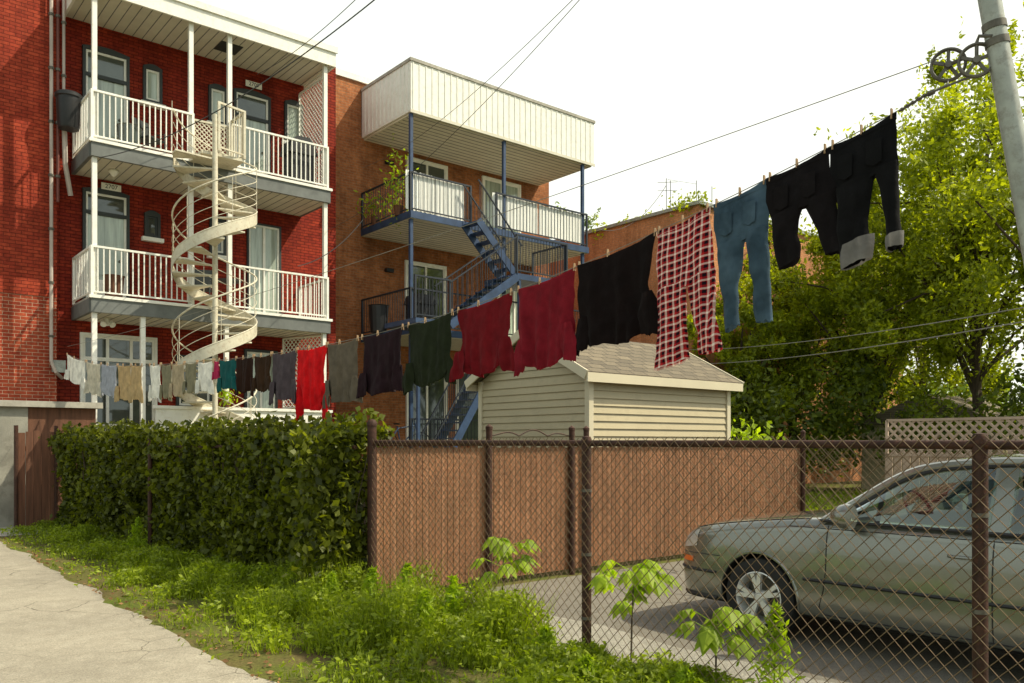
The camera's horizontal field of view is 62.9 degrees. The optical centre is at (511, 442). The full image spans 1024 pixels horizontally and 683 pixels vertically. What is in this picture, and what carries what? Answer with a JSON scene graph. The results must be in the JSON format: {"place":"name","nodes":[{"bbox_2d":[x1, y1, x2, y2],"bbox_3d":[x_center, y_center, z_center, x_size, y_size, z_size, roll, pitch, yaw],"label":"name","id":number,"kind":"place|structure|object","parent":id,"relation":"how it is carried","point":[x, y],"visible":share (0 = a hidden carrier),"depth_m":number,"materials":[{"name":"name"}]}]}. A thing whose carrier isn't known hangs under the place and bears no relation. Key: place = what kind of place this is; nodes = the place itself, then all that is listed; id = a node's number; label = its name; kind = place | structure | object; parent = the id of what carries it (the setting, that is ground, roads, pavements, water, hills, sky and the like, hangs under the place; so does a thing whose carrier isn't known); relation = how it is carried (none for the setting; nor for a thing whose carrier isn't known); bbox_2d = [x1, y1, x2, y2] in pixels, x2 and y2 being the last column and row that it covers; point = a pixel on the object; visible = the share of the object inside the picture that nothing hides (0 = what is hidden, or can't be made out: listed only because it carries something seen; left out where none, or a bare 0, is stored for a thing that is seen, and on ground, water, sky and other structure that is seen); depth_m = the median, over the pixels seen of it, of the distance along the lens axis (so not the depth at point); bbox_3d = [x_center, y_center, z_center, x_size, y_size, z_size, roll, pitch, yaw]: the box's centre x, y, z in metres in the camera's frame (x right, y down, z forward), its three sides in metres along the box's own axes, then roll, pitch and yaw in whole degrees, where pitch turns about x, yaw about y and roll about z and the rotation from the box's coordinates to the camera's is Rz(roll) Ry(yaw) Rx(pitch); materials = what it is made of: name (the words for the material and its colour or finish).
{"place":"outdoors","nodes":[
{"label":"outdoors","id":0,"kind":"place"},
{"bbox_2d":[0,527,37,536],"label":"concrete path","id":1,"kind":"structure","parent":0,"point":[5,534],"depth_m":14.06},
{"bbox_2d":[14,425,76,528],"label":"wooden gate","id":2,"kind":"structure","parent":1,"relation":"on","point":[51,499],"depth_m":14.97,"materials":[{"name":"brown wood"}]},
{"bbox_2d":[0,541,276,682],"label":"alley road","id":3,"kind":"structure","parent":0,"point":[56,627],"depth_m":6.50,"materials":[{"name":"concrete"}]},
{"bbox_2d":[99,0,374,157],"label":"overhead cable","id":4,"kind":"object","parent":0,"point":[260,83],"visible":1,"depth_m":11.28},
{"bbox_2d":[258,0,354,73],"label":"overhead cable","id":5,"kind":"object","parent":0,"point":[312,37],"visible":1,"depth_m":11.41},
{"bbox_2d":[298,220,362,265],"bbox_3d":[-4.082,-4.547,19.002,0.018,1.540,2.267,0,0,28],"label":"overhead cable","id":6,"kind":"object","parent":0,"point":[334,248],"visible":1,"depth_m":19.04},
{"bbox_2d":[0,481,864,682],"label":"ground","id":7,"kind":"structure","parent":0,"point":[226,650],"depth_m":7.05,"materials":[{"name":"plant"}]},
{"bbox_2d":[0,400,102,526],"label":"concrete outbuilding","id":8,"kind":"structure","parent":7,"relation":"on","point":[41,416],"depth_m":15.34,"materials":[{"name":"grey concrete"}]},
{"bbox_2d":[121,516,149,548],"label":"tall weed","id":9,"kind":"object","parent":7,"relation":"on","point":[138,524],"visible":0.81,"depth_m":11.56,"materials":[{"name":"green plant"}]},
{"bbox_2d":[0,0,335,423],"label":"walls","id":10,"kind":"structure","parent":7,"relation":"on","point":[27,373],"depth_m":17.85,"materials":[{"name":"brick"}]},
{"bbox_2d":[48,0,118,378],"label":"pipes and lamps","id":11,"kind":"object","parent":10,"relation":"attached to","point":[57,366],"visible":0.94,"depth_m":17.20,"materials":[{"name":"metal"}]},
{"bbox_2d":[80,44,302,430],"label":"windows and doors","id":12,"kind":"structure","parent":10,"relation":"attached to","point":[263,245],"depth_m":18.65,"materials":[{"name":"white glass"}]},
{"bbox_2d":[71,0,332,430],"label":"balconies","id":13,"kind":"structure","parent":7,"relation":"on","point":[146,168],"depth_m":17.99,"materials":[{"name":"paint"}]},
{"bbox_2d":[54,89,82,132],"bbox_3d":[-9.153,-6.805,17.350,0.517,0.750,0.823,0,0,-19],"label":"hanging bin","id":14,"kind":"object","parent":13,"relation":"attached to","point":[68,106],"visible":0.99,"depth_m":17.03,"materials":[{"name":"black plastic"}]},
{"bbox_2d":[102,274,124,296],"bbox_3d":[-8.239,-3.185,17.339,0.437,0.530,0.437,0,0,-40],"label":"storage tub","id":15,"kind":"object","parent":13,"relation":"on","point":[112,283],"visible":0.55,"depth_m":17.18,"materials":[{"name":"brown plastic"}]},
{"bbox_2d":[116,122,142,146],"bbox_3d":[-8.008,-6.310,17.531,0.537,0.580,0.537,0,0,-40],"label":"storage tub","id":16,"kind":"object","parent":13,"relation":"on","point":[118,126],"visible":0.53,"depth_m":17.34,"materials":[{"name":"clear plastic"}]},
{"bbox_2d":[131,116,165,152],"bbox_3d":[-7.784,-6.480,17.944,0.524,0.923,0.468,0,0,22],"label":"balcony chair","id":17,"kind":"object","parent":13,"relation":"on","point":[152,138],"visible":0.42,"depth_m":17.99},
{"bbox_2d":[65,0,337,88],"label":"roof canopy","id":18,"kind":"object","parent":13,"relation":"on","point":[258,46],"visible":0.94,"depth_m":18.63,"materials":[{"name":"white paint"}]},
{"bbox_2d":[194,269,211,294],"bbox_3d":[-6.835,-3.380,18.409,0.468,0.923,0.524,0,0,-11],"label":"balcony chair","id":19,"kind":"object","parent":13,"relation":"on","point":[207,280],"visible":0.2,"depth_m":18.61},
{"bbox_2d":[218,389,239,406],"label":"potted plant","id":20,"kind":"object","parent":13,"relation":"on","point":[225,404],"visible":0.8,"depth_m":18.27,"materials":[{"name":"green plant"}]},
{"bbox_2d":[218,278,241,283],"bbox_3d":[-6.393,-3.285,18.873,0.600,0.730,0.600,0,0,-40],"label":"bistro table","id":21,"kind":"object","parent":13,"relation":"on","point":[223,280],"visible":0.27,"depth_m":18.78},
{"bbox_2d":[280,135,316,184],"bbox_3d":[-5.086,-6.610,19.960,0.700,1.180,0.560,0,0,-40],"label":"covered barbecue","id":22,"kind":"object","parent":13,"relation":"on","point":[298,158],"visible":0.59,"depth_m":19.77,"materials":[{"name":"black fabric"}]},
{"bbox_2d":[328,0,578,229],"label":"overhead cable","id":23,"kind":"object","parent":13,"relation":"attached to","point":[477,109],"visible":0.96,"depth_m":10.61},
{"bbox_2d":[66,58,946,366],"bbox_3d":[-3.222,-1.535,10.425,0.036,1.015,16.328,0,0,-43],"label":"clothesline","id":24,"kind":"object","parent":13,"relation":"attached to","point":[796,164],"visible":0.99,"depth_m":6.29,"materials":[{"name":"metal"}]},
{"bbox_2d":[64,355,85,388],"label":"white shirt","id":25,"kind":"object","parent":24,"relation":"hanging from","point":[75,371],"visible":1,"depth_m":15.93,"materials":[{"name":"fabric"}]},
{"bbox_2d":[84,362,101,397],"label":"cream shirt","id":26,"kind":"object","parent":24,"relation":"hanging from","point":[92,383],"visible":0.98,"depth_m":15.14,"materials":[{"name":"fabric"}]},
{"bbox_2d":[100,364,116,397],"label":"blue grey shirt","id":27,"kind":"object","parent":24,"relation":"hanging from","point":[108,382],"visible":0.98,"depth_m":14.48,"materials":[{"name":"fabric"}]},
{"bbox_2d":[114,365,131,402],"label":"tan shirt","id":28,"kind":"object","parent":24,"relation":"hanging from","point":[122,390],"visible":1,"depth_m":13.90,"materials":[{"name":"fabric"}]},
{"bbox_2d":[130,365,142,402],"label":"tan shirt","id":29,"kind":"object","parent":24,"relation":"hanging from","point":[136,391],"visible":1,"depth_m":13.46,"materials":[{"name":"fabric"}]},
{"bbox_2d":[148,365,160,402],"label":"white shirt","id":30,"kind":"object","parent":24,"relation":"hanging from","point":[154,389],"visible":0.99,"depth_m":12.85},
{"bbox_2d":[159,364,171,400],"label":"olive shirt","id":31,"kind":"object","parent":24,"relation":"hanging from","point":[166,378],"visible":0.95,"depth_m":12.51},
{"bbox_2d":[168,364,183,397],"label":"beige shirt","id":32,"kind":"object","parent":24,"relation":"hanging from","point":[175,385],"visible":0.98,"depth_m":12.20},
{"bbox_2d":[182,362,196,395],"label":"olive shirt","id":33,"kind":"object","parent":24,"relation":"hanging from","point":[189,382],"visible":1,"depth_m":11.82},
{"bbox_2d":[195,361,213,393],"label":"white shirt","id":34,"kind":"object","parent":24,"relation":"hanging from","point":[204,381],"visible":1,"depth_m":11.46,"materials":[{"name":"fabric"}]},
{"bbox_2d":[212,361,219,379],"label":"pink shirt","id":35,"kind":"object","parent":24,"relation":"hanging from","point":[215,374],"visible":1,"depth_m":11.20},
{"bbox_2d":[216,359,236,392],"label":"teal shirt","id":36,"kind":"object","parent":24,"relation":"hanging from","point":[226,380],"visible":1,"depth_m":10.93,"materials":[{"name":"fabric"}]},
{"bbox_2d":[234,357,253,396],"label":"brown shirt","id":37,"kind":"object","parent":24,"relation":"hanging from","point":[244,372],"visible":0.98,"depth_m":10.55,"materials":[{"name":"fabric"}]},
{"bbox_2d":[251,354,271,392],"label":"brown shirt","id":38,"kind":"object","parent":24,"relation":"hanging from","point":[261,380],"visible":0.99,"depth_m":10.20,"materials":[{"name":"fabric"}]},
{"bbox_2d":[269,350,296,404],"bbox_3d":[-2.677,-0.747,9.795,0.083,0.625,0.701,0,0,-43],"label":"mauve shirt","id":39,"kind":"object","parent":24,"relation":"hanging from","point":[282,385],"visible":1,"depth_m":9.75,"materials":[{"name":"fabric"}]},
{"bbox_2d":[295,345,327,422],"bbox_3d":[-2.220,-0.633,9.328,0.099,0.855,0.758,0,0,-42],"label":"red shirt","id":40,"kind":"object","parent":24,"relation":"hanging from","point":[310,391],"visible":0.97,"depth_m":9.32,"materials":[{"name":"fabric"}]},
{"bbox_2d":[322,339,362,408],"bbox_3d":[-1.793,-0.718,8.854,0.109,0.714,0.725,0,0,-44],"label":"taupe shirt","id":41,"kind":"object","parent":24,"relation":"hanging from","point":[341,384],"visible":0.98,"depth_m":8.86,"materials":[{"name":"fabric"}]},
{"bbox_2d":[356,327,403,398],"bbox_3d":[-1.293,-0.779,8.307,0.097,0.662,0.839,0,0,-42],"label":"aubergine shirt","id":42,"kind":"object","parent":24,"relation":"hanging from","point":[382,370],"visible":0.99,"depth_m":8.28,"materials":[{"name":"fabric"}]},
{"bbox_2d":[402,312,456,394],"bbox_3d":[-0.766,-0.805,7.717,0.082,0.718,0.788,0,0,-43],"label":"dark green shirt","id":43,"kind":"object","parent":24,"relation":"hanging from","point":[431,362],"visible":1,"depth_m":7.71,"materials":[{"name":"fabric"}]},
{"bbox_2d":[449,292,514,381],"bbox_3d":[-0.236,-0.887,7.170,0.124,0.709,0.827,0,0,-44],"label":"maroon shirt","id":44,"kind":"object","parent":24,"relation":"hanging from","point":[486,347],"visible":1,"depth_m":7.13,"materials":[{"name":"fabric"}]},
{"bbox_2d":[514,267,575,376],"bbox_3d":[0.259,-0.933,6.596,0.108,0.804,0.738,0,0,-40],"label":"maroon shirt","id":45,"kind":"object","parent":24,"relation":"hanging from","point":[546,329],"visible":1,"depth_m":6.60,"materials":[{"name":"fabric"}]},
{"bbox_2d":[575,232,657,355],"bbox_3d":[0.765,-1.052,6.066,0.109,0.815,0.864,0,0,-43],"label":"black shirt","id":46,"kind":"object","parent":24,"relation":"hanging from","point":[617,300],"visible":0.99,"depth_m":6.06,"materials":[{"name":"fabric"}]},
{"bbox_2d":[654,207,722,370],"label":"plaid pyjama trousers","id":47,"kind":"object","parent":24,"relation":"hanging from","point":[685,256],"visible":1,"depth_m":5.62,"materials":[{"name":"fabric"}]},
{"bbox_2d":[713,179,772,332],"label":"blue jeans","id":48,"kind":"object","parent":24,"relation":"hanging from","point":[741,220],"visible":1,"depth_m":5.29,"materials":[{"name":"fabric"}]},
{"bbox_2d":[766,148,839,269],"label":"dark jeans","id":49,"kind":"object","parent":24,"relation":"hanging from","point":[809,186],"visible":0.94,"depth_m":4.99,"materials":[{"name":"grey fabric"}]},
{"bbox_2d":[829,111,903,270],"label":"black jeans","id":50,"kind":"object","parent":24,"relation":"hanging from","point":[859,163],"visible":1,"depth_m":4.71,"materials":[{"name":"fabric"}]},
{"bbox_2d":[171,101,256,428],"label":"spiral staircase","id":51,"kind":"structure","parent":7,"relation":"on","point":[246,218],"depth_m":17.22,"materials":[{"name":"beige metal"}]},
{"bbox_2d":[38,406,395,597],"bbox_3d":[-4.748,0.578,11.622,1.227,1.946,9.750,0,0,-41],"label":"hedge","id":52,"kind":"object","parent":7,"relation":"on","point":[271,498],"visible":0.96,"depth_m":9.87,"materials":[{"name":"green plant"}]},
{"bbox_2d":[148,439,356,547],"bbox_3d":[-3.313,0.750,9.876,0.142,1.600,5.049,0,0,-44],"label":"hedge fence","id":53,"kind":"object","parent":7,"relation":"on","point":[354,447],"visible":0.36,"depth_m":11.65,"materials":[{"name":"brown metal"}]},
{"bbox_2d":[314,570,344,606],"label":"tall weed","id":54,"kind":"object","parent":7,"relation":"on","point":[334,579],"visible":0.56,"depth_m":7.62,"materials":[{"name":"green plant"}]},
{"bbox_2d":[354,565,383,608],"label":"tall weed","id":55,"kind":"object","parent":7,"relation":"on","point":[371,574],"visible":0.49,"depth_m":7.28,"materials":[{"name":"green plant"}]},
{"bbox_2d":[394,562,419,586],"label":"tall weed","id":56,"kind":"object","parent":7,"relation":"on","point":[406,568],"visible":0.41,"depth_m":7.21,"materials":[{"name":"green plant"}]},
{"bbox_2d":[409,588,448,635],"bbox_3d":[-0.733,1.353,6.459,0.518,0.447,0.398,0,0,15],"label":"tall weed","id":57,"kind":"object","parent":7,"relation":"on","point":[425,594],"visible":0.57,"depth_m":6.46,"materials":[{"name":"green plant"}]},
{"bbox_2d":[336,68,548,491],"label":"walls","id":58,"kind":"structure","parent":7,"relation":"on","point":[357,281],"depth_m":23.53,"materials":[{"name":"orange brick"}]},
{"bbox_2d":[385,156,520,439],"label":"windows and doors","id":59,"kind":"structure","parent":58,"relation":"attached to","point":[430,395],"depth_m":24.91,"materials":[{"name":"white glass"}]},
{"bbox_2d":[361,113,588,462],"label":"balconies","id":60,"kind":"structure","parent":58,"relation":"attached to","point":[554,223],"depth_m":23.21,"materials":[{"name":"blue paint"}]},
{"bbox_2d":[353,188,390,227],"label":"potted plant","id":61,"kind":"object","parent":60,"relation":"on","point":[374,217],"visible":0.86,"depth_m":22.70,"materials":[{"name":"green plant"}]},
{"bbox_2d":[368,304,388,332],"bbox_3d":[-3.581,-3.325,22.512,0.576,0.750,0.576,0,0,-40],"label":"garbage bin","id":62,"kind":"object","parent":60,"relation":"on","point":[377,316],"visible":0.75,"depth_m":22.30,"materials":[{"name":"black plastic"}]},
{"bbox_2d":[377,133,418,233],"bbox_3d":[-2.933,-6.722,21.792,1.032,2.612,1.050,0,0,39],"label":"potted plant","id":63,"kind":"object","parent":60,"relation":"on","point":[397,208],"visible":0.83,"depth_m":21.76,"materials":[{"name":"green plant"}]},
{"bbox_2d":[388,423,429,450],"bbox_3d":[-2.826,-0.121,21.905,1.699,1.039,0.522,0,0,-40],"label":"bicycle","id":64,"kind":"object","parent":60,"relation":"on","point":[397,430],"visible":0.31,"depth_m":21.80,"materials":[{"name":"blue metal"}]},
{"bbox_2d":[403,293,434,318],"bbox_3d":[-2.474,-3.450,22.587,0.700,1.000,0.600,0,0,-40],"label":"barbecue","id":65,"kind":"object","parent":60,"relation":"on","point":[420,305],"visible":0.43,"depth_m":22.38,"materials":[{"name":"black metal"}]},
{"bbox_2d":[361,57,594,185],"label":"roof parapet","id":66,"kind":"structure","parent":60,"relation":"on","point":[546,143],"depth_m":23.30,"materials":[{"name":"white paint"}]},
{"bbox_2d":[438,573,468,629],"bbox_3d":[-0.518,1.323,6.794,0.407,0.507,0.505,0,0,12],"label":"tall weed","id":67,"kind":"object","parent":7,"relation":"on","point":[452,592],"visible":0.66,"depth_m":6.86,"materials":[{"name":"green plant"}]},
{"bbox_2d":[516,624,559,656],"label":"tall weed","id":68,"kind":"object","parent":7,"relation":"on","point":[546,633],"visible":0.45,"depth_m":5.83,"materials":[{"name":"green plant"}]},
{"bbox_2d":[551,201,601,238],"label":"tree","id":69,"kind":"object","parent":7,"relation":"on","point":[592,219],"visible":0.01,"depth_m":42.79,"materials":[{"name":"green plant"}]},
{"bbox_2d":[565,653,613,682],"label":"tall weed","id":70,"kind":"object","parent":7,"relation":"on","point":[586,660],"visible":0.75,"depth_m":5.23,"materials":[{"name":"green plant"}]},
{"bbox_2d":[377,424,805,594],"bbox_3d":[1.617,0.675,10.593,7.596,1.750,0.092,0,0,-40],"label":"slatted fence","id":71,"kind":"object","parent":7,"relation":"on","point":[775,476],"visible":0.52,"depth_m":9.75,"materials":[{"name":"metal"}]},
{"bbox_2d":[464,330,744,447],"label":"garden shed","id":72,"kind":"structure","parent":7,"relation":"on","point":[604,391],"depth_m":12.93,"materials":[{"name":"plastic"}]},
{"bbox_2d":[585,559,681,660],"bbox_3d":[0.865,1.185,5.898,0.667,0.732,0.657,0,0,17],"label":"broadleaf weed","id":73,"kind":"object","parent":7,"relation":"on","point":[598,582],"visible":0.89,"depth_m":5.76,"materials":[{"name":"green plant"}]},
{"bbox_2d":[439,594,832,682],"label":"gravel strip","id":74,"kind":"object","parent":7,"relation":"on","point":[726,663],"visible":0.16,"depth_m":6.24,"materials":[{"name":"gravel"}]},
{"bbox_2d":[470,537,541,596],"bbox_3d":[-0.069,1.167,7.063,0.652,0.766,0.574,0,0,-40],"label":"broadleaf weed","id":75,"kind":"object","parent":74,"relation":"on","point":[510,559],"visible":0.77,"depth_m":6.94,"materials":[{"name":"green plant"}]},
{"bbox_2d":[667,606,768,670],"bbox_3d":[1.276,1.274,5.230,0.617,0.554,0.663,0,0,-40],"label":"broadleaf weed","id":76,"kind":"object","parent":74,"relation":"on","point":[708,637],"visible":0.85,"depth_m":5.06,"materials":[{"name":"green plant"}]},
{"bbox_2d":[736,599,805,682],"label":"tall weed","id":77,"kind":"object","parent":74,"relation":"on","point":[775,632],"visible":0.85,"depth_m":4.84,"materials":[{"name":"green plant"}]},
{"bbox_2d":[665,665,711,682],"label":"tall weed","id":78,"kind":"object","parent":7,"relation":"on","point":[683,674],"visible":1,"depth_m":4.96,"materials":[{"name":"green plant"}]},
{"bbox_2d":[367,419,1023,682],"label":"chain link fence","id":79,"kind":"object","parent":7,"relation":"on","point":[979,445],"visible":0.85,"depth_m":4.87,"materials":[{"name":"metal"}]},
{"bbox_2d":[549,200,901,483],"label":"brick apartment building","id":80,"kind":"structure","parent":7,"relation":"on","point":[640,228],"depth_m":29.63,"materials":[{"name":"brick"}]},
{"bbox_2d":[595,186,665,230],"bbox_3d":[4.156,-8.168,29.001,3.403,2.089,0.018,0,0,-36],"label":"overhead cable","id":81,"kind":"object","parent":80,"relation":"attached to","point":[634,221],"visible":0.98,"depth_m":28.98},
{"bbox_2d":[589,188,718,244],"bbox_3d":[4.819,-7.848,28.930,2.100,1.242,5.410,0,0,-40],"label":"rooftop vine","id":82,"kind":"object","parent":80,"relation":"on","point":[679,205],"visible":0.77,"depth_m":27.50,"materials":[{"name":"green plant"}]},
{"bbox_2d":[657,178,696,208],"bbox_3d":[6.192,-8.603,29.991,1.960,1.705,0.073,0,0,1],"label":"rooftop antenna","id":83,"kind":"object","parent":80,"relation":"on","point":[666,190],"visible":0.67,"depth_m":29.99,"materials":[{"name":"metal"}]},
{"bbox_2d":[687,264,808,437],"bbox_3d":[7.243,-2.017,27.185,4.643,7.160,4.308,0,0,9],"label":"tree","id":84,"kind":"object","parent":7,"relation":"on","point":[762,331],"visible":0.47,"depth_m":26.24,"materials":[{"name":"green plant"}]},
{"bbox_2d":[731,409,785,439],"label":"shrub","id":85,"kind":"object","parent":7,"relation":"on","point":[744,433],"visible":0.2,"depth_m":15.30,"materials":[{"name":"green plant"}]},
{"bbox_2d":[716,215,896,438],"bbox_3d":[9.739,-3.578,28.785,6.578,10.275,6.074,0,0,26],"label":"tree","id":86,"kind":"object","parent":7,"relation":"on","point":[818,349],"visible":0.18,"depth_m":27.66,"materials":[{"name":"green plant"}]},
{"bbox_2d":[719,352,1023,493],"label":"understory shrubs","id":87,"kind":"object","parent":7,"relation":"on","point":[815,416],"visible":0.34,"depth_m":24.36,"materials":[{"name":"green plant"}]},
{"bbox_2d":[738,192,1009,489],"bbox_3d":[11.371,-3.572,27.426,8.436,10.261,7.168,0,0,10],"label":"tree","id":88,"kind":"object","parent":7,"relation":"on","point":[789,278],"visible":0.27,"depth_m":26.54,"materials":[{"name":"green plant"}]},
{"bbox_2d":[805,448,1023,509],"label":"chain link fence","id":89,"kind":"object","parent":7,"relation":"on","point":[877,475],"visible":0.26,"depth_m":12.18,"materials":[{"name":"metal"}]},
{"bbox_2d":[813,16,1023,432],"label":"tree","id":90,"kind":"object","parent":7,"relation":"on","point":[925,239],"visible":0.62,"depth_m":23.30,"materials":[{"name":"green plant"}]},
{"bbox_2d":[854,394,1022,492],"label":"neighbour shed","id":91,"kind":"structure","parent":7,"relation":"on","point":[870,464],"depth_m":25.79,"materials":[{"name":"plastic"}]},
{"bbox_2d":[874,176,1015,412],"bbox_3d":[16.078,-4.462,33.693,9.197,12.039,6.579,0,0,-16],"label":"tree","id":92,"kind":"object","parent":7,"relation":"on","point":[923,364],"visible":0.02,"depth_m":32.82,"materials":[{"name":"green plant"}]},
{"bbox_2d":[902,359,1023,408],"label":"distant trees","id":93,"kind":"object","parent":7,"relation":"on","point":[964,388],"depth_m":57.04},
{"bbox_2d":[911,1,1023,337],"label":"tree","id":94,"kind":"object","parent":7,"relation":"on","point":[996,213],"visible":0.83,"depth_m":20.13,"materials":[{"name":"green plant"}]},
{"bbox_2d":[362,0,571,167],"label":"overhead cable","id":95,"kind":"object","parent":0,"point":[487,80],"visible":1,"depth_m":11.19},
{"bbox_2d":[385,179,567,447],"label":"exterior staircase","id":96,"kind":"structure","parent":0,"point":[500,283],"depth_m":21.46,"materials":[{"name":"metal"}]},
{"bbox_2d":[197,0,1023,403],"label":"sky","id":97,"kind":"structure","parent":0,"point":[656,79],"materials":[{"name":"white"}]},
{"bbox_2d":[465,560,1023,682],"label":"parking pavement","id":98,"kind":"structure","parent":0,"point":[1008,661],"depth_m":6.50,"materials":[{"name":"asphalt"}]},
{"bbox_2d":[682,453,1023,654],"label":"parked car","id":99,"kind":"object","parent":98,"relation":"on","point":[997,545],"visible":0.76,"depth_m":5.97,"materials":[{"name":"grey paint"}]},
{"bbox_2d":[694,307,1023,349],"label":"overhead cable","id":100,"kind":"object","parent":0,"point":[884,330],"visible":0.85,"depth_m":12.67,"materials":[{"name":"black rubber"},{"name":"metal wire"}]},
{"bbox_2d":[710,321,1023,363],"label":"overhead cable","id":101,"kind":"object","parent":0,"point":[884,344],"visible":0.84,"depth_m":12.67,"materials":[{"name":"black rubber"},{"name":"metal wire"}]},
{"bbox_2d":[805,488,929,510],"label":"lawn","id":102,"kind":"structure","parent":0,"point":[856,492],"depth_m":21.08,"materials":[{"name":"plant"}]},
{"bbox_2d":[885,416,1023,505],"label":"lattice fence","id":103,"kind":"object","parent":102,"relation":"on","point":[910,457],"visible":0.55,"depth_m":12.87,"materials":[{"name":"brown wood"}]},
{"bbox_2d":[899,0,1023,263],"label":"clothesline pole","id":104,"kind":"object","parent":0,"point":[995,35],"visible":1,"depth_m":4.21,"materials":[{"name":"metal"}]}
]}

